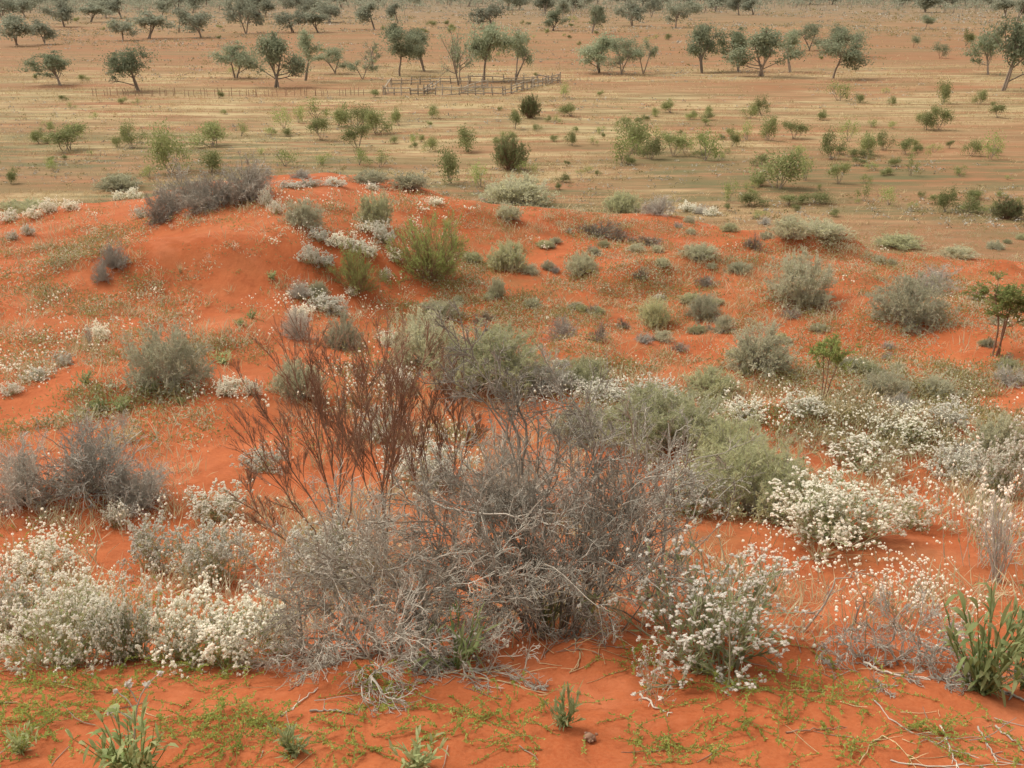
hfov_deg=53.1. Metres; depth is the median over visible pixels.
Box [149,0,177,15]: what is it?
gum tree
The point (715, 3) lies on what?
gum tree
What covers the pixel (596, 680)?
twig litter
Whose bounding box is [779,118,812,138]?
plain shrub
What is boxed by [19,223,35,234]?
white flower clump
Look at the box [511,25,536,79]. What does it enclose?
gum tree
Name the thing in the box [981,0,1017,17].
gum tree
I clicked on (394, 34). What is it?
gum tree
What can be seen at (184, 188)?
dead shrub
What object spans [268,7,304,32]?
gum tree
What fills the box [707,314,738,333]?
saltbush
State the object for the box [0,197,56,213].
saltbush
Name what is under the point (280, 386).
saltbush
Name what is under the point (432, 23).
plain shrub
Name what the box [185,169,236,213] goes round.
dead shrub
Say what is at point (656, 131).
plain shrub
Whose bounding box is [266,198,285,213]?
white flower clump
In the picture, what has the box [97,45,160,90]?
gum tree
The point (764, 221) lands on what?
shrublet
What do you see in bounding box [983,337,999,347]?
shrublet
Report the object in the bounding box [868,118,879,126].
plain shrub
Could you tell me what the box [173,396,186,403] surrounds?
green herb
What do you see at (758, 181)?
plain shrub
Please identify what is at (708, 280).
dead shrub
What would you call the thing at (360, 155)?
plain shrub
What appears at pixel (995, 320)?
shrublet
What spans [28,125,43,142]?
plain shrub
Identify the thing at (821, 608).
dead branch
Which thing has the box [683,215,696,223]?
shrublet
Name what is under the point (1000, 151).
plain shrub
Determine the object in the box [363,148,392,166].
plain shrub
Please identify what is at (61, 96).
plain shrub
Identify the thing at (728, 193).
plain shrub
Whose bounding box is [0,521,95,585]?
white flowered bush
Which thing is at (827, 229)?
saltbush
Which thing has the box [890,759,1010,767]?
stick
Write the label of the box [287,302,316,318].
white flower clump
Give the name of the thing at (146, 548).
white flowered bush
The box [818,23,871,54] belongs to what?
gum tree
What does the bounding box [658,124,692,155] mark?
plain shrub
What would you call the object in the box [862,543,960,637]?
white flowered bush
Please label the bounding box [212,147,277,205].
dead shrub
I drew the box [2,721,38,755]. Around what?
silver herb
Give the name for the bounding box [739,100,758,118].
plain shrub
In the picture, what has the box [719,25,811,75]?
gum tree
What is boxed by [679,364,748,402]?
saltbush
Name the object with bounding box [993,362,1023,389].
grey shrub
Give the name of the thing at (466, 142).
plain shrub
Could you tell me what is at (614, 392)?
white flower clump
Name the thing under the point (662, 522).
dead shrub
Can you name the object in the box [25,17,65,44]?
gum tree
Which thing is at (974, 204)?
plain shrub
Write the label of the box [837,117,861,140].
plain shrub
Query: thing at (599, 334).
dead shrub
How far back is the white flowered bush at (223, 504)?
7.16 m
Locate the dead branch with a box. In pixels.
[791,567,886,632]
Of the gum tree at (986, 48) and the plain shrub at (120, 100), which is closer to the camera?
the plain shrub at (120, 100)
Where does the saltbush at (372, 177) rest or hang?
on the ground at (166, 250)
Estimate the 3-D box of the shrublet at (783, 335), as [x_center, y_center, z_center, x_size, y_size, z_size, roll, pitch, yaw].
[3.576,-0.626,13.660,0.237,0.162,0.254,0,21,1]
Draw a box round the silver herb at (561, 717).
[544,679,585,730]
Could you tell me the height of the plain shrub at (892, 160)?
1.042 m
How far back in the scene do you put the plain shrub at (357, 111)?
114.95 m
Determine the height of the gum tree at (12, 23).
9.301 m
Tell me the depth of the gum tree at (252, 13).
334.08 m
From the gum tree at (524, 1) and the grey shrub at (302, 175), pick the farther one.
the gum tree at (524, 1)
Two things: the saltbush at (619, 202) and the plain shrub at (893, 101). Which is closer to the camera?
the saltbush at (619, 202)
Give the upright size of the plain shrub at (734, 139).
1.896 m
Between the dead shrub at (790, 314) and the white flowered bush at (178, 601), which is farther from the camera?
the dead shrub at (790, 314)
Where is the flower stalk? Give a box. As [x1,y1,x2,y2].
[107,670,164,749]
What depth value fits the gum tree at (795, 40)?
186.73 m
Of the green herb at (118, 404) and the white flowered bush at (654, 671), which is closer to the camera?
the white flowered bush at (654, 671)
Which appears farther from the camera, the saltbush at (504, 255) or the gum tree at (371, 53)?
the gum tree at (371, 53)
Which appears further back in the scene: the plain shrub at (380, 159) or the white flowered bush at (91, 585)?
the plain shrub at (380, 159)
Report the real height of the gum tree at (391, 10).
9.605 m
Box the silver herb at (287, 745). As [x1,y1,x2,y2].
[267,722,311,760]
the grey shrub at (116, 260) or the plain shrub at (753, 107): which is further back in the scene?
the plain shrub at (753, 107)
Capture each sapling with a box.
[807,331,863,397]
[960,270,1023,355]
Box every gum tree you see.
[0,0,21,17]
[0,10,40,44]
[5,0,35,16]
[8,50,77,85]
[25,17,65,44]
[27,0,38,11]
[35,0,80,26]
[75,1,117,21]
[90,0,107,17]
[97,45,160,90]
[100,0,124,17]
[101,14,146,39]
[132,8,181,38]
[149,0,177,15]
[159,0,186,6]
[164,6,216,37]
[172,6,191,31]
[183,0,205,12]
[201,39,267,77]
[214,0,267,33]
[233,0,265,13]
[233,26,314,87]
[259,0,278,15]
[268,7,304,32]
[272,0,316,13]
[289,7,337,32]
[295,1,313,12]
[295,25,325,80]
[310,0,349,22]
[310,45,350,73]
[318,3,343,22]
[346,56,379,78]
[349,1,380,29]
[357,41,386,66]
[377,14,431,75]
[384,0,401,22]
[403,24,430,71]
[435,26,481,84]
[457,21,525,80]
[463,0,513,25]
[503,0,525,7]
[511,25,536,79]
[515,0,530,9]
[528,0,556,13]
[541,8,570,30]
[554,0,570,18]
[567,0,586,12]
[572,31,618,72]
[586,3,608,32]
[594,34,646,74]
[609,0,648,25]
[627,33,659,73]
[641,0,664,16]
[658,0,696,27]
[683,0,707,15]
[684,19,728,72]
[707,0,726,10]
[711,26,752,71]
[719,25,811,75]
[723,0,744,14]
[739,0,759,14]
[773,26,802,72]
[788,21,825,50]
[809,27,883,77]
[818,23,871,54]
[912,0,945,11]
[917,2,934,11]
[919,13,936,28]
[939,0,964,5]
[960,28,1003,74]
[980,0,993,5]
[980,10,1023,90]
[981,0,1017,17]
[1012,0,1023,20]
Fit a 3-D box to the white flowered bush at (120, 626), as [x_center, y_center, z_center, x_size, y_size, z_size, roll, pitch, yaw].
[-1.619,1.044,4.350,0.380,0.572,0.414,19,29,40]
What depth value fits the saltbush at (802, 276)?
14.94 m
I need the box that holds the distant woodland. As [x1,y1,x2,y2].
[16,0,1018,15]
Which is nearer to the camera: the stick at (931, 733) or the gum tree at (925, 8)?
the stick at (931, 733)
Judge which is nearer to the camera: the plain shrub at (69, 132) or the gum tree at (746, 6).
the plain shrub at (69, 132)
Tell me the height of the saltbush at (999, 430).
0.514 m
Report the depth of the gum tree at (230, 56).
174.16 m
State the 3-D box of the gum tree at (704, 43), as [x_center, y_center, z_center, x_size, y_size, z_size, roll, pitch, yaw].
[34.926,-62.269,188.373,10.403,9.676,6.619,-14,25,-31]
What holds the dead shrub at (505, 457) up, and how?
on the ground at (166, 250)
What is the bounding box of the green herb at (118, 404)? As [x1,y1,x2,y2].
[109,394,130,410]
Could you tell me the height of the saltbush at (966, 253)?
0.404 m
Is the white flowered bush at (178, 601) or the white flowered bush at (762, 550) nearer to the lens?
the white flowered bush at (178, 601)
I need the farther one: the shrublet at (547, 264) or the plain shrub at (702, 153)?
the plain shrub at (702, 153)
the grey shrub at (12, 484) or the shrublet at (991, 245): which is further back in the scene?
the shrublet at (991, 245)
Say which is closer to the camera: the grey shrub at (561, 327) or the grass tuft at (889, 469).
the grass tuft at (889, 469)
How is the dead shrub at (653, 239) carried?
on the ground at (166, 250)
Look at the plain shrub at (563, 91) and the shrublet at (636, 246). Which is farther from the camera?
the plain shrub at (563, 91)
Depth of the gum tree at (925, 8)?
599.20 m
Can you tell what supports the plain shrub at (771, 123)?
on the ground at (166, 250)
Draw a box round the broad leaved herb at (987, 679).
[933,579,1023,706]
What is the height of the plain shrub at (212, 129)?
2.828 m
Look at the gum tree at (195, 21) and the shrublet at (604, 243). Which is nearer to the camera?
the shrublet at (604, 243)
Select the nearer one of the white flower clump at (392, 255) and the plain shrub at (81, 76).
the white flower clump at (392, 255)
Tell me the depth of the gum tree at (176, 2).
664.97 m
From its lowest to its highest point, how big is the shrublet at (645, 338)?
0.202 m
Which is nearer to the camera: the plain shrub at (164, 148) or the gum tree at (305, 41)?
the plain shrub at (164, 148)
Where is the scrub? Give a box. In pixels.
[0,0,1023,231]
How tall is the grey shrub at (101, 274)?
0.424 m
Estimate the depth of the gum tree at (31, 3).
583.40 m
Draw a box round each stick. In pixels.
[240,661,282,668]
[280,687,317,716]
[309,699,343,712]
[460,673,545,693]
[566,638,582,671]
[639,693,672,716]
[786,725,847,733]
[859,735,926,767]
[863,661,933,679]
[874,700,1023,765]
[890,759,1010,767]
[939,725,958,767]
[977,726,998,761]
[995,725,1023,751]
[999,690,1023,701]
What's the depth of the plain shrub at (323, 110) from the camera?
123.44 m
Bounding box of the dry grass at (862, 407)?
[0,181,1023,653]
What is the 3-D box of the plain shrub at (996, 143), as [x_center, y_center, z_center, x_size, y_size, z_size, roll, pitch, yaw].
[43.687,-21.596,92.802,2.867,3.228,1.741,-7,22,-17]
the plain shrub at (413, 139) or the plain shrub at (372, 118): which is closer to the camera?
the plain shrub at (413, 139)
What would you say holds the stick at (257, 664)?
on the ground at (166, 250)
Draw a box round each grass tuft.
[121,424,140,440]
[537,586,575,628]
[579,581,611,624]
[802,534,845,564]
[874,447,911,483]
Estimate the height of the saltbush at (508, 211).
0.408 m
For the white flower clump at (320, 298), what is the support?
on the ground at (166, 250)
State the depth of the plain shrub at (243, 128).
109.67 m
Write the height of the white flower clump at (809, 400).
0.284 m
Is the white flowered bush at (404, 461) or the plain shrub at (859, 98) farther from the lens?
the plain shrub at (859, 98)
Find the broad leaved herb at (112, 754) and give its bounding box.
[65,693,178,767]
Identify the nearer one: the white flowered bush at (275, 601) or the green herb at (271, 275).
the white flowered bush at (275, 601)
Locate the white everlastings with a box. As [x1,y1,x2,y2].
[0,175,1023,662]
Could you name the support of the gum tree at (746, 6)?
on the ground at (166, 250)
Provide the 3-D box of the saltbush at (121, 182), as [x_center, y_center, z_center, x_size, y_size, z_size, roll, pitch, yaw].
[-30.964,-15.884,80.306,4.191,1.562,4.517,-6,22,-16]
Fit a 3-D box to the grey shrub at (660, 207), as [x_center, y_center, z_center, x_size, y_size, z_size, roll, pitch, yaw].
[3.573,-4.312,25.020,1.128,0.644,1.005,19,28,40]
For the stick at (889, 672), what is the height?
0.072 m
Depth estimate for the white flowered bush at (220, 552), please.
5.86 m
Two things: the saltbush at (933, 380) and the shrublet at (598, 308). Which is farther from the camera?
the shrublet at (598, 308)
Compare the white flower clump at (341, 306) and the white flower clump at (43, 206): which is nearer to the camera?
the white flower clump at (341, 306)
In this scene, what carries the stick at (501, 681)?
on the ground at (166, 250)
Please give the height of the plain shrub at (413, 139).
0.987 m
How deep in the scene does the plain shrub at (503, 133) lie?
107.56 m
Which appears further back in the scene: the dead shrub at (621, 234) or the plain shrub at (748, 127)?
the plain shrub at (748, 127)
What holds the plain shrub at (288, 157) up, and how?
on the ground at (166, 250)
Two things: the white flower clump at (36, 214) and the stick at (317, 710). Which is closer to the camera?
the stick at (317, 710)
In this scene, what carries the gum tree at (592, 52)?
on the ground at (166, 250)
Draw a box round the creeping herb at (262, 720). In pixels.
[0,514,1023,767]
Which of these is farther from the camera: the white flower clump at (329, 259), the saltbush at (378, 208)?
the saltbush at (378, 208)
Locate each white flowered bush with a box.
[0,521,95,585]
[0,553,62,639]
[0,562,129,683]
[38,545,118,627]
[75,557,179,665]
[99,497,135,529]
[116,504,189,581]
[135,582,217,669]
[150,572,287,677]
[158,502,255,591]
[182,477,253,526]
[229,442,287,474]
[235,569,307,654]
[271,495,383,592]
[355,394,419,443]
[370,428,480,497]
[565,523,809,704]
[595,372,697,412]
[631,632,679,703]
[643,455,727,523]
[732,530,800,599]
[765,440,929,572]
[803,417,929,476]
[857,398,948,452]
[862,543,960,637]
[875,476,960,533]
[928,436,1023,568]
[968,415,1023,499]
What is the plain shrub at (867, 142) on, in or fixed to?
on the ground at (166, 250)
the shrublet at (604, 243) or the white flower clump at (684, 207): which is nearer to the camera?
the shrublet at (604, 243)
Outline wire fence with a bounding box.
[92,87,382,96]
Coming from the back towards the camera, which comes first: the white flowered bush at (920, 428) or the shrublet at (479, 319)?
the shrublet at (479, 319)
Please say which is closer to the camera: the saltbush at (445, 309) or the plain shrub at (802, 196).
the saltbush at (445, 309)
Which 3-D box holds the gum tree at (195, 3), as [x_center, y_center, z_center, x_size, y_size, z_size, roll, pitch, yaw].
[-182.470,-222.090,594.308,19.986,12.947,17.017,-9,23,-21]
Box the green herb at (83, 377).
[73,370,92,385]
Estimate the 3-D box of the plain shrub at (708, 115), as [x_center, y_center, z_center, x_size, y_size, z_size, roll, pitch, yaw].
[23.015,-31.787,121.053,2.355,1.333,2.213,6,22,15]
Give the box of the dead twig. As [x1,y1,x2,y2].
[433,496,564,638]
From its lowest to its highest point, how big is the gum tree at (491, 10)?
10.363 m
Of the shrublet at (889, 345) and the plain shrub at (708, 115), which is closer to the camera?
the shrublet at (889, 345)
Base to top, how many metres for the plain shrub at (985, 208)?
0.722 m
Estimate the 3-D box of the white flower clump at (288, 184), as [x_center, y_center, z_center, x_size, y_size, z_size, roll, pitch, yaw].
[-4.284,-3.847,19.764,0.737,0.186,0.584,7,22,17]
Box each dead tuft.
[83,320,92,346]
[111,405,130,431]
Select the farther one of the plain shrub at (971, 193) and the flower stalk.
the plain shrub at (971, 193)
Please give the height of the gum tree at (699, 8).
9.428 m
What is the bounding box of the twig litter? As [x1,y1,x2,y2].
[0,492,1022,767]
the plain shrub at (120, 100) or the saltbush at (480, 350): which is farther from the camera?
the plain shrub at (120, 100)
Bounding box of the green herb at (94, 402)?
[78,395,108,412]
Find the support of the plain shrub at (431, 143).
on the ground at (166, 250)
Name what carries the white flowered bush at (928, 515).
on the ground at (166, 250)
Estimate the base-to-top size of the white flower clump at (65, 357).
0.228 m
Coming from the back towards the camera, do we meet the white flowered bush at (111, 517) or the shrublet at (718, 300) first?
the shrublet at (718, 300)
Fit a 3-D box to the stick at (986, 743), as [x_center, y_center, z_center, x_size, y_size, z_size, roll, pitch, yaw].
[1.654,1.248,3.561,0.019,0.084,0.269,5,22,12]
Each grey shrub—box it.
[0,427,68,516]
[9,405,171,522]
[89,257,113,284]
[97,232,131,272]
[101,442,173,518]
[273,294,317,341]
[286,273,313,299]
[287,169,314,178]
[507,345,585,397]
[539,314,583,342]
[637,192,680,216]
[692,203,706,213]
[816,583,1023,698]
[882,386,921,409]
[914,261,962,295]
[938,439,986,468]
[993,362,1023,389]
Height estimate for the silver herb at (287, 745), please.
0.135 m
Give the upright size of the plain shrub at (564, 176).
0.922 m
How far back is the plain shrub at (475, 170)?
80.97 m
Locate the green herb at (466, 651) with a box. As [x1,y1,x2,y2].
[411,599,500,674]
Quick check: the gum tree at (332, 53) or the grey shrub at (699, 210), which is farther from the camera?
the gum tree at (332, 53)
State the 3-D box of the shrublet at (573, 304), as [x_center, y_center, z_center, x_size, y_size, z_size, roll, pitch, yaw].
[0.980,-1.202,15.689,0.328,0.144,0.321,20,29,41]
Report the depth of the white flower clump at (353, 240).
15.76 m
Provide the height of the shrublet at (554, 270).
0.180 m
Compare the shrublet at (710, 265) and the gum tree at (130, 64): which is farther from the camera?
the gum tree at (130, 64)
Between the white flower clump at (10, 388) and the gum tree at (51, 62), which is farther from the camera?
the gum tree at (51, 62)
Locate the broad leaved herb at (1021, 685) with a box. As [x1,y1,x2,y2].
[1012,584,1023,689]
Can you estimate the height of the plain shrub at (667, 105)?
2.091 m
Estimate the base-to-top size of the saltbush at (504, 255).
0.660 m
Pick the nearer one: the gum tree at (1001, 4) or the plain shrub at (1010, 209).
the plain shrub at (1010, 209)
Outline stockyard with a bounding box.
[382,72,560,95]
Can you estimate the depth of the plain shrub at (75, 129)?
107.70 m
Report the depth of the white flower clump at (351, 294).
15.10 m
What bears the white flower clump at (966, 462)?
on the ground at (166, 250)
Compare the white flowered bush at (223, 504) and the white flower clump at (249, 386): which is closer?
the white flowered bush at (223, 504)
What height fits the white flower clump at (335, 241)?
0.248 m
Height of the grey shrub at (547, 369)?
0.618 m
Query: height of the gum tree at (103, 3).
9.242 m
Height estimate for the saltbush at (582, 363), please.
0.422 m
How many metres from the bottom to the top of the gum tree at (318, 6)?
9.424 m
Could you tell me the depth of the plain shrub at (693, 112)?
121.75 m
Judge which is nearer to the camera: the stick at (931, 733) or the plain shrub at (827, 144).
the stick at (931, 733)
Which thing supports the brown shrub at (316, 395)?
on the ground at (166, 250)
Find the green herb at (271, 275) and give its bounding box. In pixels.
[265,270,276,278]
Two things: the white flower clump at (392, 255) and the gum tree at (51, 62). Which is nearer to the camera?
the white flower clump at (392, 255)
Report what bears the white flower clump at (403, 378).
on the ground at (166, 250)
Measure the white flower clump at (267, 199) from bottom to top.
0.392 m
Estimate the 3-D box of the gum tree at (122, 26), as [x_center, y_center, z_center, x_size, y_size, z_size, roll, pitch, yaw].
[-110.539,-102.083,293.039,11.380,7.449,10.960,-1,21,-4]
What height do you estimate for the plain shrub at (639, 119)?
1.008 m
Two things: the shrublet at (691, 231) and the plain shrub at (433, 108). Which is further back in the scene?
the plain shrub at (433, 108)
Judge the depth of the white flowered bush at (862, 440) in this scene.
8.72 m
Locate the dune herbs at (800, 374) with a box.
[0,180,1023,458]
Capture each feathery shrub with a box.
[325,235,391,296]
[385,210,470,286]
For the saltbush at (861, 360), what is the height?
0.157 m
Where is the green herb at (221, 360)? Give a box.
[210,350,234,364]
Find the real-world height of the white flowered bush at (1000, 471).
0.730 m
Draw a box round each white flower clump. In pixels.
[0,207,20,223]
[0,381,26,398]
[4,229,20,239]
[17,366,57,381]
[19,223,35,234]
[22,204,42,218]
[35,195,59,213]
[44,347,75,367]
[60,198,81,210]
[85,318,110,339]
[111,190,125,200]
[125,184,143,199]
[128,205,149,217]
[211,373,247,397]
[241,378,263,395]
[257,184,272,205]
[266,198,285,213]
[271,177,303,188]
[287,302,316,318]
[293,236,322,264]
[300,177,326,187]
[303,224,331,242]
[305,288,344,311]
[309,247,337,267]
[317,296,348,316]
[321,175,346,185]
[324,230,354,246]
[337,233,366,250]
[345,286,356,295]
[354,221,373,232]
[354,237,380,257]
[365,180,379,189]
[366,218,396,243]
[370,219,385,232]
[373,326,396,347]
[380,266,393,280]
[381,365,413,393]
[384,246,400,261]
[423,194,444,204]
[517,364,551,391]
[573,374,626,404]
[654,293,666,300]
[678,199,701,211]
[703,206,722,216]
[713,390,768,425]
[780,387,834,420]
[916,394,978,433]
[926,439,995,484]
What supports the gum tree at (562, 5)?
on the ground at (166, 250)
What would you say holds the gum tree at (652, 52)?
on the ground at (166, 250)
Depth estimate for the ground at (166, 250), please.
14.80 m
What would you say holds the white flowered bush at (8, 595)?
on the ground at (166, 250)
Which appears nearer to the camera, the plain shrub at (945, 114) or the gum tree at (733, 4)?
the plain shrub at (945, 114)
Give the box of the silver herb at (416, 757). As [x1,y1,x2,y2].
[388,724,448,767]
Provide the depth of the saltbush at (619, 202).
72.38 m
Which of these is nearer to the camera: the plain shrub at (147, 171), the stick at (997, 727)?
the stick at (997, 727)
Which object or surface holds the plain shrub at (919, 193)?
on the ground at (166, 250)
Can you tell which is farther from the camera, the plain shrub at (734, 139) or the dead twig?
the plain shrub at (734, 139)
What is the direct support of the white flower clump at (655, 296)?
on the ground at (166, 250)
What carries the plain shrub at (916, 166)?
on the ground at (166, 250)
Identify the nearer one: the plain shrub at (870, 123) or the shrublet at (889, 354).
the shrublet at (889, 354)
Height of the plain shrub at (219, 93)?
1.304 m
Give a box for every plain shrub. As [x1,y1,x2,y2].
[3,166,18,183]
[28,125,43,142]
[35,117,90,150]
[42,157,57,169]
[46,121,55,129]
[57,95,68,99]
[62,123,88,138]
[76,74,89,80]
[109,134,123,147]
[115,97,127,103]
[116,118,153,147]
[133,110,194,174]
[140,164,157,178]
[181,120,232,146]
[196,148,226,171]
[216,90,224,96]
[236,119,251,135]
[264,126,275,134]
[271,105,293,128]
[273,148,301,166]
[281,127,291,135]
[290,102,308,121]
[301,97,330,118]
[305,109,331,138]
[311,151,334,165]
[331,100,354,125]
[334,101,375,127]
[337,116,372,148]
[352,145,368,164]
[363,107,395,134]
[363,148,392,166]
[368,89,381,96]
[388,106,402,125]
[389,135,398,143]
[409,136,417,141]
[419,132,441,151]
[425,20,437,25]
[426,102,441,117]
[433,136,460,184]
[453,123,478,153]
[466,158,490,186]
[489,134,531,170]
[497,130,510,135]
[502,132,517,138]
[509,110,523,128]
[513,160,540,172]
[517,93,541,118]
[532,123,541,129]
[549,132,558,141]
[552,172,571,182]
[555,102,577,115]
[559,80,570,96]
[561,128,577,144]
[607,128,644,164]
[611,107,655,152]
[622,154,638,164]
[635,115,644,121]
[637,134,666,158]
[648,124,664,138]
[651,106,660,116]
[657,98,675,112]
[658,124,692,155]
[664,33,672,39]
[677,129,696,153]
[682,108,696,118]
[684,112,697,119]
[688,124,724,160]
[690,149,707,157]
[697,111,714,118]
[701,117,711,124]
[704,106,712,114]
[720,178,741,202]
[728,119,754,140]
[729,129,740,146]
[734,190,769,206]
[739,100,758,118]
[743,145,813,188]
[744,187,758,195]
[747,152,768,165]
[748,177,764,186]
[752,93,772,115]
[753,208,770,218]
[758,112,780,139]
[776,192,803,205]
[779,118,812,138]
[791,202,801,210]
[795,144,808,157]
[795,189,844,204]
[798,152,816,180]
[798,191,808,202]
[815,109,828,119]
[818,125,851,159]
[823,79,855,100]
[824,155,853,183]
[829,209,839,216]
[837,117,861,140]
[846,148,860,156]
[850,156,867,165]
[852,92,865,102]
[854,181,872,198]
[855,130,880,155]
[858,148,877,158]
[859,174,874,183]
[863,161,882,169]
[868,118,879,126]
[875,127,897,149]
[876,184,899,205]
[884,167,893,174]
[886,94,896,104]
[886,119,897,127]
[886,155,904,165]
[895,133,913,153]
[903,146,921,175]
[910,34,921,47]
[911,139,924,146]
[912,112,928,120]
[912,145,923,152]
[916,109,939,129]
[917,191,927,197]
[926,142,943,151]
[927,193,942,202]
[929,102,955,129]
[930,41,951,58]
[934,77,954,103]
[934,183,957,211]
[945,139,954,146]
[947,194,983,211]
[951,164,968,174]
[957,137,985,155]
[962,28,976,45]
[964,189,979,198]
[969,89,987,104]
[975,190,985,199]
[977,204,992,212]
[979,129,1010,158]
[988,146,1003,154]
[989,102,1008,117]
[989,197,1023,218]
[995,190,1009,197]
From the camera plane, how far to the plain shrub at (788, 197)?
74.41 m
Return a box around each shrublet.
[451,294,464,302]
[462,250,483,262]
[471,313,488,324]
[478,311,497,320]
[482,292,492,300]
[517,262,539,276]
[535,239,553,248]
[539,259,555,271]
[548,237,563,243]
[550,357,571,367]
[551,266,559,273]
[566,301,583,309]
[576,304,588,312]
[583,303,600,314]
[587,246,602,254]
[592,306,605,313]
[596,240,609,247]
[615,317,630,328]
[626,241,645,251]
[635,330,653,345]
[648,244,664,252]
[650,330,676,343]
[652,255,671,268]
[674,221,683,227]
[678,291,702,304]
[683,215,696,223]
[684,227,696,233]
[685,324,707,334]
[690,250,704,260]
[705,262,718,268]
[710,298,724,304]
[719,222,740,231]
[740,366,750,374]
[756,216,772,225]
[758,230,773,239]
[777,331,786,341]
[781,336,793,345]
[831,356,860,371]
[856,362,885,377]
[870,255,886,264]
[880,340,895,349]
[881,350,894,359]
[883,258,899,265]
[889,361,911,372]
[956,388,975,397]
[976,339,988,346]
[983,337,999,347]
[984,239,1006,249]
[984,314,1015,326]
[993,357,1021,370]
[1002,239,1011,243]
[1015,233,1023,239]
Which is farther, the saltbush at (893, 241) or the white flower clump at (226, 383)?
the saltbush at (893, 241)
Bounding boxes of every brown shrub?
[222,299,411,555]
[314,303,453,553]
[381,344,492,546]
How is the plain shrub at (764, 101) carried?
on the ground at (166, 250)
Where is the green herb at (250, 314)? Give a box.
[246,308,259,318]
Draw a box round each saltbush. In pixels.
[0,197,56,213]
[90,170,145,191]
[118,316,216,403]
[264,353,328,401]
[277,194,325,230]
[307,279,331,297]
[315,309,365,352]
[345,167,390,185]
[353,188,394,227]
[380,303,470,372]
[388,170,436,191]
[415,297,466,321]
[420,317,571,404]
[471,170,564,207]
[483,236,528,272]
[486,276,507,298]
[494,201,523,221]
[523,297,542,307]
[539,398,621,450]
[554,351,616,389]
[560,247,601,277]
[592,377,743,465]
[602,188,643,212]
[636,291,673,329]
[674,241,719,261]
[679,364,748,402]
[679,426,837,526]
[683,290,721,323]
[684,407,782,485]
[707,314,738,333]
[717,316,803,385]
[721,260,755,274]
[760,245,846,313]
[765,212,811,242]
[800,216,856,244]
[806,322,832,332]
[851,355,880,373]
[852,363,916,402]
[865,267,962,339]
[871,231,931,249]
[912,374,958,399]
[932,243,980,259]
[956,410,1023,472]
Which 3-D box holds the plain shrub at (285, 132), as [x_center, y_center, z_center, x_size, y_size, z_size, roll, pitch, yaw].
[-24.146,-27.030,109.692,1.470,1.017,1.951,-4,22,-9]
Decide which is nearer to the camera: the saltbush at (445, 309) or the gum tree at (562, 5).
the saltbush at (445, 309)
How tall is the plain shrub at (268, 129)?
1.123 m
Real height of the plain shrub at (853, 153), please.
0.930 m
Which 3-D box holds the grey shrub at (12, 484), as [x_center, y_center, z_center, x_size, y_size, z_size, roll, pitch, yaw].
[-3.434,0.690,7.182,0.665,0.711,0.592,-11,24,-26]
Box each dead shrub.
[141,188,183,229]
[145,153,216,215]
[178,186,218,219]
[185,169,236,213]
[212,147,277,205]
[226,458,583,716]
[301,293,767,655]
[454,417,591,529]
[539,383,708,613]
[575,219,622,239]
[583,319,608,342]
[608,226,629,241]
[632,266,648,280]
[636,235,663,245]
[667,342,689,351]
[694,275,720,286]
[743,229,767,250]
[772,305,801,319]
[963,288,987,299]
[965,478,1023,583]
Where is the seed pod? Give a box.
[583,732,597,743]
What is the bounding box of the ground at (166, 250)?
[0,0,1023,767]
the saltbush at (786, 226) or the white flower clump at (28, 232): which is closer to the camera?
the white flower clump at (28, 232)
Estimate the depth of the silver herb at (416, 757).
3.35 m
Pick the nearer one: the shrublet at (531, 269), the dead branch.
the dead branch
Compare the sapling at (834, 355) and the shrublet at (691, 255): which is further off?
the shrublet at (691, 255)
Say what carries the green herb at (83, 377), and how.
on the ground at (166, 250)
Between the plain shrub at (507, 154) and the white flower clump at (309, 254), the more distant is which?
the plain shrub at (507, 154)
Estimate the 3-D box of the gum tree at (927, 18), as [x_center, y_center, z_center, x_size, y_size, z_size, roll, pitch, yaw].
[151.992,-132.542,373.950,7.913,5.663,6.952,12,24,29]
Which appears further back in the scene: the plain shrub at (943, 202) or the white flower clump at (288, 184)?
the plain shrub at (943, 202)
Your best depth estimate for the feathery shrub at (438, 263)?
16.03 m
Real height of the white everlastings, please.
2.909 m
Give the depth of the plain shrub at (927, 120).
113.06 m
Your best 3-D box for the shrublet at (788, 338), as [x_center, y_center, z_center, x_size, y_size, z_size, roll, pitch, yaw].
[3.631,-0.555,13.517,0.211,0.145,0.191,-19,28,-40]
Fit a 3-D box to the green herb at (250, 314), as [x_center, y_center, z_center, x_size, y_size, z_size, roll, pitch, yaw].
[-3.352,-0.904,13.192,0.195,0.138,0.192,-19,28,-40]
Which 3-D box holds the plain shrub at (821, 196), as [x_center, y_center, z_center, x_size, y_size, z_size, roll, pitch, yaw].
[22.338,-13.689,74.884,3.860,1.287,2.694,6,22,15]
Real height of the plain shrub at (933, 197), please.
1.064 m
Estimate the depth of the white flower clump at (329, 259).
15.29 m
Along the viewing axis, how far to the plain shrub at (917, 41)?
260.72 m
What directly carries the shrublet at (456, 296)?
on the ground at (166, 250)
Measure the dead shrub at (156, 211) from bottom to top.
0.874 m
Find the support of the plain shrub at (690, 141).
on the ground at (166, 250)
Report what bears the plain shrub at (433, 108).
on the ground at (166, 250)
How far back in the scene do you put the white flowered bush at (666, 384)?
10.40 m
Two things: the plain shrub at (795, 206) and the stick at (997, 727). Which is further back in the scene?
the plain shrub at (795, 206)

